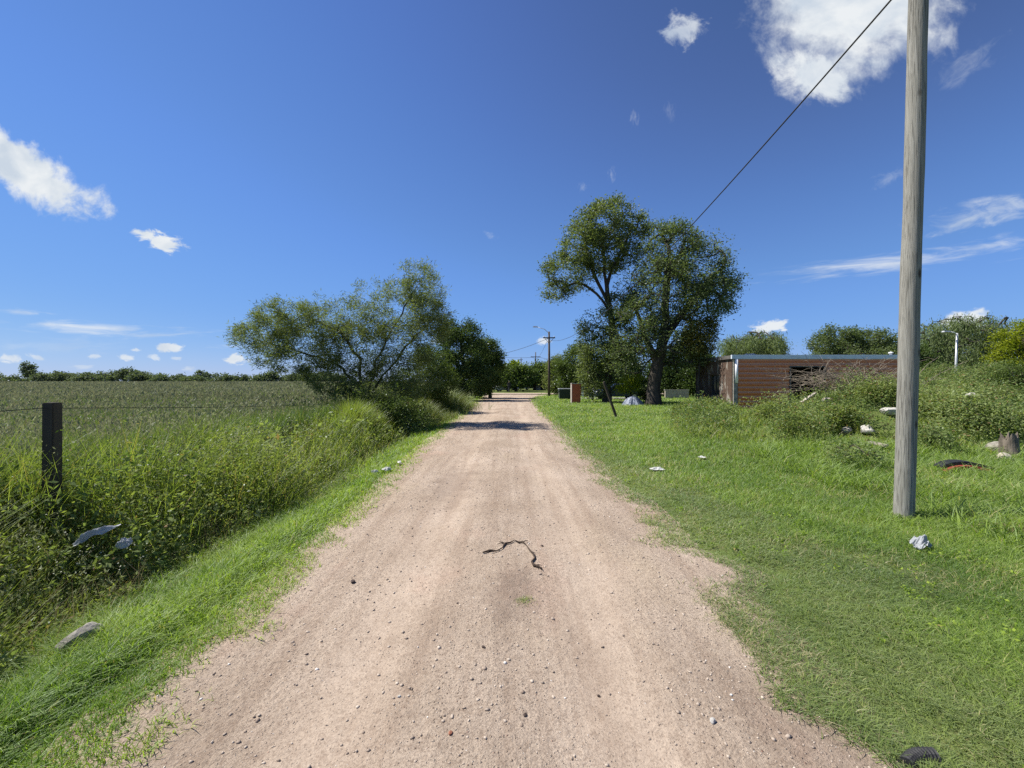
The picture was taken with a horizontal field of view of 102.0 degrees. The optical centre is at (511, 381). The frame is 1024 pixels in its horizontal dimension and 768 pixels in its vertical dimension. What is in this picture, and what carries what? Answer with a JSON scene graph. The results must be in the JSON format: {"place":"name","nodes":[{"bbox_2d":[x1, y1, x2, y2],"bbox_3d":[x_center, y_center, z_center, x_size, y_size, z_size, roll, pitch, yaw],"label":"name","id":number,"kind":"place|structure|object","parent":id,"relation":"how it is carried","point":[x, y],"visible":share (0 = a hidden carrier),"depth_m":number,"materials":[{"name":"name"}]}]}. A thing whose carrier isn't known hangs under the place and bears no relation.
{"place":"outdoors","nodes":[
{"label":"outdoors","id":0,"kind":"place"},
{"bbox_2d":[33,394,948,767],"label":"dirt road","id":1,"kind":"structure","parent":0,"point":[579,712],"depth_m":2.48,"materials":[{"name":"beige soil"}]},
{"bbox_2d":[482,540,542,569],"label":"twig","id":2,"kind":"object","parent":1,"relation":"on","point":[532,562],"visible":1,"depth_m":3.87,"materials":[{"name":"brown wood"}]},
{"bbox_2d":[0,382,1023,767],"bbox_3d":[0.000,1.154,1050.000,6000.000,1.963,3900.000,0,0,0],"label":"ground","id":3,"kind":"structure","parent":0,"point":[764,520],"depth_m":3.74,"materials":[{"name":"green plant"}]},
{"bbox_2d":[0,374,30,381],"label":"tree","id":4,"kind":"object","parent":3,"relation":"on","point":[11,378],"visible":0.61,"depth_m":238.42,"materials":[{"name":"green plant"}]},
{"bbox_2d":[17,360,43,377],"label":"tree","id":5,"kind":"object","parent":3,"relation":"on","point":[26,369],"visible":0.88,"depth_m":297.48,"materials":[{"name":"green plant"}]},
{"bbox_2d":[28,372,57,381],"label":"tree","id":6,"kind":"object","parent":3,"relation":"on","point":[41,376],"visible":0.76,"depth_m":274.66,"materials":[{"name":"green plant"}]},
{"bbox_2d":[47,370,73,381],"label":"tree","id":7,"kind":"object","parent":3,"relation":"on","point":[61,377],"visible":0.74,"depth_m":284.78,"materials":[{"name":"green plant"}]},
{"bbox_2d":[55,621,102,653],"bbox_3d":[-2.734,1.630,2.626,0.152,0.179,0.247,0,0,18],"label":"concrete lump","id":8,"kind":"object","parent":3,"relation":"on","point":[88,626],"visible":0.39,"depth_m":2.58,"materials":[{"name":"grey concrete"}]},
{"bbox_2d":[64,371,108,381],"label":"tree","id":9,"kind":"object","parent":3,"relation":"on","point":[86,376],"visible":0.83,"depth_m":241.39,"materials":[{"name":"green plant"}]},
{"bbox_2d":[90,370,108,380],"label":"tree","id":10,"kind":"object","parent":3,"relation":"on","point":[101,372],"visible":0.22,"depth_m":286.92,"materials":[{"name":"green plant"}]},
{"bbox_2d":[96,369,124,381],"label":"tree","id":11,"kind":"object","parent":3,"relation":"on","point":[111,378],"visible":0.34,"depth_m":286.85,"materials":[{"name":"green plant"}]},
{"bbox_2d":[110,366,140,380],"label":"tree","id":12,"kind":"object","parent":3,"relation":"on","point":[121,374],"visible":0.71,"depth_m":266.53,"materials":[{"name":"green plant"}]},
{"bbox_2d":[123,370,152,381],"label":"tree","id":13,"kind":"object","parent":3,"relation":"on","point":[139,376],"visible":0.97,"depth_m":250.82,"materials":[{"name":"green plant"}]},
{"bbox_2d":[146,372,181,381],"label":"tree","id":14,"kind":"object","parent":3,"relation":"on","point":[163,377],"visible":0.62,"depth_m":243.18,"materials":[{"name":"green plant"}]},
{"bbox_2d":[0,401,350,544],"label":"wire fence","id":15,"kind":"object","parent":3,"relation":"on","point":[51,419],"visible":0.59,"depth_m":4.01,"materials":[{"name":"black wood"}]},
{"bbox_2d":[178,374,209,381],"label":"tree","id":16,"kind":"object","parent":3,"relation":"on","point":[194,378],"visible":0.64,"depth_m":248.98,"materials":[{"name":"green plant"}]},
{"bbox_2d":[190,370,213,379],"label":"tree","id":17,"kind":"object","parent":3,"relation":"on","point":[203,374],"visible":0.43,"depth_m":285.93,"materials":[{"name":"green plant"}]},
{"bbox_2d":[0,383,408,498],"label":"field crop","id":18,"kind":"object","parent":3,"relation":"on","point":[301,413],"visible":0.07,"depth_m":9.03,"materials":[{"name":"grey plant"}]},
{"bbox_2d":[0,413,428,664],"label":"dry stalks","id":19,"kind":"object","parent":3,"relation":"on","point":[130,553],"visible":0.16,"depth_m":3.82,"materials":[{"name":"plant"}]},
{"bbox_2d":[0,399,429,693],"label":"ditch weeds","id":20,"kind":"object","parent":3,"relation":"on","point":[8,612],"visible":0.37,"depth_m":4.27,"materials":[{"name":"green plant"}]},
{"bbox_2d":[73,524,120,545],"bbox_3d":[-3.465,1.244,3.441,0.319,0.071,0.075,-27,23,-31],"label":"plastic sheet","id":21,"kind":"object","parent":20,"relation":"on","point":[84,537],"visible":1,"depth_m":3.42,"materials":[{"name":"grey plastic"}]},
{"bbox_2d":[7,404,424,574],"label":"weed flowers","id":22,"kind":"object","parent":3,"relation":"on","point":[197,474],"visible":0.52,"depth_m":5.57,"materials":[{"name":"plant"}]},
{"bbox_2d":[115,537,132,548],"bbox_3d":[-3.266,1.342,3.487,0.107,0.050,0.107,0,34,-23],"label":"plastic sheet","id":23,"kind":"object","parent":22,"relation":"on","point":[124,542],"visible":1,"depth_m":3.48,"materials":[{"name":"grey plastic"}]},
{"bbox_2d":[206,372,233,381],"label":"tree","id":24,"kind":"object","parent":3,"relation":"on","point":[217,378],"visible":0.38,"depth_m":277.18,"materials":[{"name":"green plant"}]},
{"bbox_2d":[0,380,459,472],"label":"crop seed heads","id":25,"kind":"object","parent":3,"relation":"on","point":[97,392],"visible":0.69,"depth_m":13.68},
{"bbox_2d":[221,372,245,381],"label":"tree","id":26,"kind":"object","parent":3,"relation":"on","point":[229,378],"visible":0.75,"depth_m":273.72,"materials":[{"name":"green plant"}]},
{"bbox_2d":[0,397,472,669],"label":"ditch grass","id":27,"kind":"structure","parent":3,"relation":"on","point":[272,492],"depth_m":4.78,"materials":[{"name":"green plant"}]},
{"bbox_2d":[0,386,473,673],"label":"grass heads","id":28,"kind":"object","parent":3,"relation":"on","point":[3,590],"depth_m":4.43,"materials":[{"name":"green plant"}]},
{"bbox_2d":[0,396,484,767],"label":"verge grass","id":29,"kind":"structure","parent":3,"relation":"on","point":[74,664],"depth_m":2.67,"materials":[{"name":"green plant"}]},
{"bbox_2d":[237,374,253,380],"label":"tree","id":30,"kind":"object","parent":3,"relation":"on","point":[246,377],"visible":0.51,"depth_m":276.69,"materials":[{"name":"green plant"}]},
{"bbox_2d":[249,373,270,381],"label":"tree","id":31,"kind":"object","parent":3,"relation":"on","point":[259,378],"visible":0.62,"depth_m":235.88,"materials":[{"name":"green plant"}]},
{"bbox_2d":[257,370,284,381],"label":"tree","id":32,"kind":"object","parent":3,"relation":"on","point":[271,376],"visible":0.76,"depth_m":238.15,"materials":[{"name":"green plant"}]},
{"bbox_2d":[282,371,300,381],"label":"tree","id":33,"kind":"object","parent":3,"relation":"on","point":[287,378],"visible":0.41,"depth_m":272.13,"materials":[{"name":"green plant"}]},
{"bbox_2d":[295,372,328,380],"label":"tree","id":34,"kind":"object","parent":3,"relation":"on","point":[312,377],"visible":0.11,"depth_m":247.01,"materials":[{"name":"green plant"}]},
{"bbox_2d":[215,256,458,407],"bbox_3d":[-6.614,-1.554,16.012,9.084,6.277,4.354,0,0,0],"label":"acacia tree","id":35,"kind":"object","parent":3,"relation":"on","point":[287,334],"visible":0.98,"depth_m":15.46,"materials":[{"name":"green plant"}]},
{"bbox_2d":[291,394,407,454],"bbox_3d":[-5.063,1.184,13.014,3.718,1.925,8.033,0,0,0],"label":"tall grass clump","id":36,"kind":"object","parent":3,"relation":"on","point":[348,412],"visible":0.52,"depth_m":12.39,"materials":[{"name":"green plant"}]},
{"bbox_2d":[317,378,442,429],"bbox_3d":[-4.786,0.715,14.946,4.731,1.999,3.136,0,0,0],"label":"shrub","id":37,"kind":"object","parent":3,"relation":"on","point":[386,404],"visible":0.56,"depth_m":14.44,"materials":[{"name":"green plant"}]},
{"bbox_2d":[388,340,462,402],"bbox_3d":[-4.565,-0.331,21.971,4.417,4.196,3.263,0,0,0],"label":"shrub","id":38,"kind":"object","parent":3,"relation":"on","point":[443,372],"visible":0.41,"depth_m":21.64,"materials":[{"name":"green plant"}]},
{"bbox_2d":[393,395,464,432],"bbox_3d":[-3.906,1.290,18.037,4.032,1.760,9.770,0,0,0],"label":"tall grass clump","id":39,"kind":"object","parent":3,"relation":"on","point":[444,416],"visible":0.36,"depth_m":18.03,"materials":[{"name":"green plant"}]},
{"bbox_2d":[410,382,491,427],"bbox_3d":[-4.119,0.840,24.459,6.454,2.657,16.924,0,0,0],"label":"tall grass clump","id":40,"kind":"object","parent":3,"relation":"on","point":[459,404],"visible":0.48,"depth_m":22.54,"materials":[{"name":"green plant"}]},
{"bbox_2d":[429,314,499,400],"bbox_3d":[-4.261,-2.150,36.002,6.842,7.699,5.190,0,0,19],"label":"evergreen tree","id":41,"kind":"object","parent":3,"relation":"on","point":[460,338],"visible":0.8,"depth_m":35.26,"materials":[{"name":"green plant"}]},
{"bbox_2d":[465,334,510,397],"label":"evergreen tree","id":42,"kind":"object","parent":3,"relation":"on","point":[499,359],"visible":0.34,"depth_m":40.37,"materials":[{"name":"green plant"}]},
{"bbox_2d":[498,360,542,391],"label":"street tree","id":43,"kind":"object","parent":3,"relation":"on","point":[521,376],"visible":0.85,"depth_m":68.56,"materials":[{"name":"green plant"}]},
{"bbox_2d":[519,359,547,389],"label":"street tree","id":44,"kind":"object","parent":3,"relation":"on","point":[539,365],"visible":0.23,"depth_m":78.30,"materials":[{"name":"green plant"}]},
{"bbox_2d":[533,381,546,389],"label":"shack","id":45,"kind":"structure","parent":3,"relation":"on","point":[539,387],"depth_m":80.00,"materials":[{"name":"paint"}]},
{"bbox_2d":[533,326,554,396],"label":"power pole","id":46,"kind":"object","parent":3,"relation":"on","point":[548,337],"visible":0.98,"depth_m":44.88,"materials":[{"name":"brown wood"}]},
{"bbox_2d":[538,349,576,394],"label":"background tree","id":47,"kind":"object","parent":3,"relation":"on","point":[553,389],"visible":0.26,"depth_m":49.58,"materials":[{"name":"green plant"}]},
{"bbox_2d":[558,388,570,398],"bbox_3d":[4.848,1.089,37.500,1.400,1.020,1.040,0,0,0],"label":"dumpster","id":48,"kind":"object","parent":3,"relation":"on","point":[563,393],"visible":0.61,"depth_m":37.04,"materials":[{"name":"paint"}]},
{"bbox_2d":[547,340,601,389],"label":"background tree","id":49,"kind":"object","parent":3,"relation":"on","point":[565,377],"visible":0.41,"depth_m":45.62,"materials":[{"name":"green plant"}]},
{"bbox_2d":[570,383,580,402],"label":"brick pillar","id":50,"kind":"structure","parent":3,"relation":"on","point":[576,392],"depth_m":30.39,"materials":[{"name":"brick"}]},
{"bbox_2d":[133,428,1023,767],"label":"broadleaf weeds","id":51,"kind":"object","parent":3,"relation":"on","point":[803,534],"visible":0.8,"depth_m":3.50,"materials":[{"name":"green plant"}]},
{"bbox_2d":[536,190,658,401],"bbox_3d":[6.340,-6.157,31.073,9.012,15.632,5.824,0,0,-12],"label":"tall tree","id":52,"kind":"object","parent":3,"relation":"on","point":[583,251],"visible":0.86,"depth_m":30.38,"materials":[{"name":"green plant"}]},
{"bbox_2d":[603,381,616,416],"bbox_3d":[4.303,0.816,18.100,0.744,1.682,0.100,0,0,-18],"label":"leaning post","id":53,"kind":"object","parent":3,"relation":"on","point":[609,398],"visible":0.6,"depth_m":18.06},
{"bbox_2d":[595,384,639,397],"bbox_3d":[9.290,0.841,36.600,4.050,1.419,1.744,0,0,-3],"label":"parked car","id":54,"kind":"object","parent":3,"relation":"on","point":[627,396],"visible":0.19,"depth_m":35.80,"materials":[{"name":"blue paint"}]},
{"bbox_2d":[596,351,645,388],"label":"background tree","id":55,"kind":"object","parent":3,"relation":"on","point":[617,381],"visible":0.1,"depth_m":44.89,"materials":[{"name":"green plant"}]},
{"bbox_2d":[614,371,645,396],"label":"shrub","id":56,"kind":"object","parent":3,"relation":"on","point":[626,388],"visible":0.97,"depth_m":29.22,"materials":[{"name":"green plant"}]},
{"bbox_2d":[622,396,642,404],"bbox_3d":[7.979,1.274,27.484,1.332,0.670,1.290,0,0,35],"label":"tarp heap","id":57,"kind":"object","parent":3,"relation":"on","point":[632,400],"visible":0.84,"depth_m":27.22,"materials":[{"name":"white plastic"}]},
{"bbox_2d":[634,384,646,401],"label":"shrub","id":58,"kind":"object","parent":3,"relation":"on","point":[642,394],"visible":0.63,"depth_m":30.94,"materials":[{"name":"green plant"}]},
{"bbox_2d":[641,352,690,395],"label":"background tree","id":59,"kind":"object","parent":3,"relation":"on","point":[668,382],"visible":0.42,"depth_m":42.84,"materials":[{"name":"green plant"}]},
{"bbox_2d":[599,212,752,404],"bbox_3d":[11.201,-4.852,28.504,9.528,12.966,7.844,0,0,27],"label":"broad tree","id":60,"kind":"object","parent":3,"relation":"on","point":[647,332],"visible":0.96,"depth_m":27.40,"materials":[{"name":"green plant"}]},
{"bbox_2d":[665,390,688,397],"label":"wall","id":61,"kind":"structure","parent":3,"relation":"on","point":[675,393],"depth_m":38.91,"materials":[{"name":"paint"}]},
{"bbox_2d":[662,397,697,418],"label":"herb clump","id":62,"kind":"object","parent":3,"relation":"on","point":[677,405],"visible":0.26,"depth_m":15.55,"materials":[{"name":"green plant"}]},
{"bbox_2d":[674,350,717,396],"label":"background tree","id":63,"kind":"object","parent":3,"relation":"on","point":[690,385],"visible":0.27,"depth_m":41.38,"materials":[{"name":"green plant"}]},
{"bbox_2d":[669,313,724,399],"bbox_3d":[12.232,-1.462,27.002,3.524,6.139,3.567,0,0,0],"label":"tree","id":64,"kind":"object","parent":3,"relation":"on","point":[709,323],"visible":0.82,"depth_m":26.43,"materials":[{"name":"green plant"}]},
{"bbox_2d":[684,394,737,419],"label":"herb clump","id":65,"kind":"object","parent":3,"relation":"on","point":[712,402],"visible":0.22,"depth_m":13.91,"materials":[{"name":"green plant"}]},
{"bbox_2d":[706,398,749,418],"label":"herb clump","id":66,"kind":"object","parent":3,"relation":"on","point":[718,405],"visible":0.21,"depth_m":12.75,"materials":[{"name":"green plant"}]},
{"bbox_2d":[713,328,797,356],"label":"willow tree","id":67,"kind":"object","parent":3,"relation":"on","point":[771,344],"visible":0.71,"depth_m":60.38,"materials":[{"name":"green plant"}]},
{"bbox_2d":[740,397,804,423],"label":"herb clump","id":68,"kind":"object","parent":3,"relation":"on","point":[762,412],"visible":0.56,"depth_m":11.41,"materials":[{"name":"green plant"}]},
{"bbox_2d":[528,387,1023,731],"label":"lawn grass","id":69,"kind":"structure","parent":3,"relation":"on","point":[990,544],"depth_m":5.04,"materials":[{"name":"green plant"}]},
{"bbox_2d":[909,535,931,549],"bbox_3d":[3.767,1.458,3.809,0.188,0.123,0.134,6,13,-17],"label":"plastic bag","id":70,"kind":"object","parent":69,"relation":"on","point":[917,542],"visible":0.99,"depth_m":3.79,"materials":[{"name":"white plastic"}]},
{"bbox_2d":[971,505,1023,537],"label":"straw patch","id":71,"kind":"object","parent":69,"relation":"on","point":[998,526],"visible":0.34,"depth_m":4.25,"materials":[{"name":"green plant"}]},
{"bbox_2d":[696,355,896,408],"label":"shed","id":72,"kind":"structure","parent":3,"relation":"on","point":[736,378],"depth_m":24.00,"materials":[{"name":"paint"}]},
{"bbox_2d":[711,375,718,395],"bbox_3d":[12.920,0.200,26.200,0.050,1.300,1.200,0,0,0],"label":"window","id":73,"kind":"structure","parent":72,"relation":"in","point":[714,378],"depth_m":26.33,"materials":[{"name":"black glass"}]},
{"bbox_2d":[765,406,833,438],"bbox_3d":[6.321,0.931,9.121,1.298,0.797,1.281,0,0,31],"label":"herb clump","id":74,"kind":"object","parent":3,"relation":"on","point":[791,426],"visible":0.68,"depth_m":8.99,"materials":[{"name":"green plant"}]},
{"bbox_2d":[779,397,874,430],"bbox_3d":[7.738,0.810,10.188,1.924,0.870,1.758,0,0,-28],"label":"herb clump","id":75,"kind":"object","parent":3,"relation":"on","point":[836,410],"visible":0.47,"depth_m":9.91,"materials":[{"name":"green plant"}]},
{"bbox_2d":[663,365,1023,444],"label":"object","id":76,"kind":"object","parent":3,"relation":"on","point":[953,387],"visible":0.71,"depth_m":9.72,"materials":[{"name":"green plant"}]},
{"bbox_2d":[840,426,851,433],"bbox_3d":[7.846,1.131,9.707,0.219,0.190,0.246,0,0,28],"label":"rubble lump","id":77,"kind":"object","parent":3,"relation":"on","point":[849,429],"visible":0.95,"depth_m":9.66,"materials":[{"name":"stone"}]},
{"bbox_2d":[802,322,897,354],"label":"dense tree","id":78,"kind":"object","parent":3,"relation":"on","point":[852,341],"visible":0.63,"depth_m":48.43,"materials":[{"name":"green plant"}]},
{"bbox_2d":[815,433,894,470],"bbox_3d":[5.816,1.205,7.141,1.048,0.706,1.226,0,0,0],"label":"herb clump","id":79,"kind":"object","parent":3,"relation":"on","point":[846,450],"visible":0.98,"depth_m":7.00,"materials":[{"name":"green plant"}]},
{"bbox_2d":[763,352,964,395],"bbox_3d":[9.565,-0.235,11.175,5.594,1.247,2.615,0,0,0],"label":"dead brushwood","id":80,"kind":"object","parent":3,"relation":"on","point":[829,375],"visible":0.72,"depth_m":11.25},
{"bbox_2d":[860,425,875,433],"bbox_3d":[8.129,1.069,9.467,0.261,0.210,0.403,0,0,34],"label":"rubble lump","id":81,"kind":"object","parent":3,"relation":"on","point":[865,429],"visible":0.86,"depth_m":9.37,"materials":[{"name":"stone"}]},
{"bbox_2d":[848,372,896,403],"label":"herb clump","id":82,"kind":"object","parent":3,"relation":"on","point":[889,388],"visible":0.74,"depth_m":10.19,"materials":[{"name":"green plant"}]},
{"bbox_2d":[737,432,1023,548],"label":"tall grass","id":83,"kind":"structure","parent":3,"relation":"on","point":[826,479],"depth_m":6.37,"materials":[{"name":"green plant"}]},
{"bbox_2d":[934,459,998,472],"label":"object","id":84,"kind":"object","parent":83,"relation":"on","point":[956,462],"visible":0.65,"depth_m":6.65,"materials":[{"name":"black rubber"}]},
{"bbox_2d":[879,407,895,414],"bbox_3d":[9.020,0.694,9.839,0.352,0.188,0.481,0,0,-9],"label":"rubble lump","id":85,"kind":"object","parent":3,"relation":"on","point":[890,409],"visible":0.57,"depth_m":9.79,"materials":[{"name":"concrete"}]},
{"bbox_2d":[893,0,928,518],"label":"utility pole","id":86,"kind":"object","parent":3,"relation":"on","point":[906,431],"visible":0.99,"depth_m":4.73,"materials":[{"name":"grey wood"}]},
{"bbox_2d":[548,0,891,340],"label":"overhead cable","id":87,"kind":"object","parent":86,"relation":"attached to","point":[863,31],"visible":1,"depth_m":7.03,"materials":[{"name":"rubber"}]},
{"bbox_2d":[897,746,940,767],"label":"hose piece","id":88,"kind":"object","parent":3,"relation":"on","point":[918,752],"visible":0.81,"depth_m":1.77,"materials":[{"name":"grey plastic"}]},
{"bbox_2d":[897,340,950,383],"bbox_3d":[35.619,-1.011,36.036,4.634,5.226,3.388,0,0,-22],"label":"dense tree","id":89,"kind":"object","parent":3,"relation":"on","point":[926,352],"visible":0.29,"depth_m":35.39,"materials":[{"name":"green plant"}]},
{"bbox_2d":[919,358,967,388],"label":"shrub","id":90,"kind":"object","parent":3,"relation":"on","point":[933,371],"visible":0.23,"depth_m":16.84,"materials":[{"name":"green plant"}]},
{"bbox_2d":[917,420,972,452],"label":"herb clump","id":91,"kind":"object","parent":3,"relation":"on","point":[927,435],"visible":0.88,"depth_m":8.11,"materials":[{"name":"green plant"}]},
{"bbox_2d":[918,385,976,412],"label":"herb clump","id":92,"kind":"object","parent":3,"relation":"on","point":[962,397],"visible":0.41,"depth_m":9.69,"materials":[{"name":"green plant"}]},
{"bbox_2d":[942,331,957,370],"bbox_3d":[35.952,-1.308,34.000,1.274,5.779,0.244,0,0,0],"label":"street lamp","id":93,"kind":"object","parent":3,"relation":"on","point":[956,352],"visible":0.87,"depth_m":33.95,"materials":[{"name":"metal"}]},
{"bbox_2d":[895,312,1020,376],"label":"willow tree","id":94,"kind":"object","parent":3,"relation":"on","point":[971,339],"visible":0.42,"depth_m":40.89,"materials":[{"name":"green plant"}]},
{"bbox_2d":[930,358,1022,390],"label":"shrub","id":95,"kind":"object","parent":3,"relation":"on","point":[983,369],"visible":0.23,"depth_m":15.41,"materials":[{"name":"green plant"}]},
{"bbox_2d":[934,397,1023,428],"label":"herb clump","id":96,"kind":"object","parent":3,"relation":"on","point":[980,408],"visible":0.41,"depth_m":9.06,"materials":[{"name":"green plant"}]},
{"bbox_2d":[985,441,997,452],"bbox_3d":[9.405,1.290,8.030,0.259,0.290,0.319,0,0,-39],"label":"rubble lump","id":97,"kind":"object","parent":3,"relation":"on","point":[993,444],"visible":0.26,"depth_m":8.02,"materials":[{"name":"stone"}]},
{"bbox_2d":[970,383,1023,408],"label":"herb clump","id":98,"kind":"object","parent":3,"relation":"on","point":[1005,392],"visible":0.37,"depth_m":11.14,"materials":[{"name":"green plant"}]},
{"bbox_2d":[974,357,1023,387],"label":"shrub","id":99,"kind":"object","parent":3,"relation":"on","point":[1005,377],"visible":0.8,"depth_m":13.42,"materials":[{"name":"green plant"}]},
{"bbox_2d":[979,405,1023,432],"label":"herb clump","id":100,"kind":"object","parent":3,"relation":"on","point":[1015,410],"visible":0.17,"depth_m":9.23,"materials":[{"name":"green plant"}]},
{"bbox_2d":[979,317,1023,369],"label":"yellowing tree","id":101,"kind":"object","parent":3,"relation":"on","point":[1014,346],"visible":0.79,"depth_m":38.05,"materials":[{"name":"green plant"}]},
{"bbox_2d":[996,452,1013,460],"bbox_3d":[8.893,1.373,7.480,0.208,0.207,0.223,0,0,44],"label":"rubble lump","id":102,"kind":"object","parent":3,"relation":"on","point":[1002,453],"visible":0.49,"depth_m":7.43,"materials":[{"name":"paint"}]},
{"bbox_2d":[996,431,1020,457],"bbox_3d":[9.348,1.208,7.794,0.454,0.561,0.450,0,0,33],"label":"tree stump","id":103,"kind":"object","parent":3,"relation":"on","point":[1010,443],"visible":0.64,"depth_m":7.70,"materials":[{"name":"brown wood"}]},
{"bbox_2d":[0,0,1023,381],"label":"sky","id":104,"kind":"structure","parent":0,"point":[168,167],"materials":[{"name":"blue"}]},
{"bbox_2d":[493,393,664,393],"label":"cross road","id":105,"kind":"structure","parent":0,"point":[527,393],"depth_m":55.22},
{"bbox_2d":[665,381,1023,446],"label":"mound grass","id":106,"kind":"structure","parent":0,"point":[756,433],"depth_m":9.72,"materials":[{"name":"green plant"}]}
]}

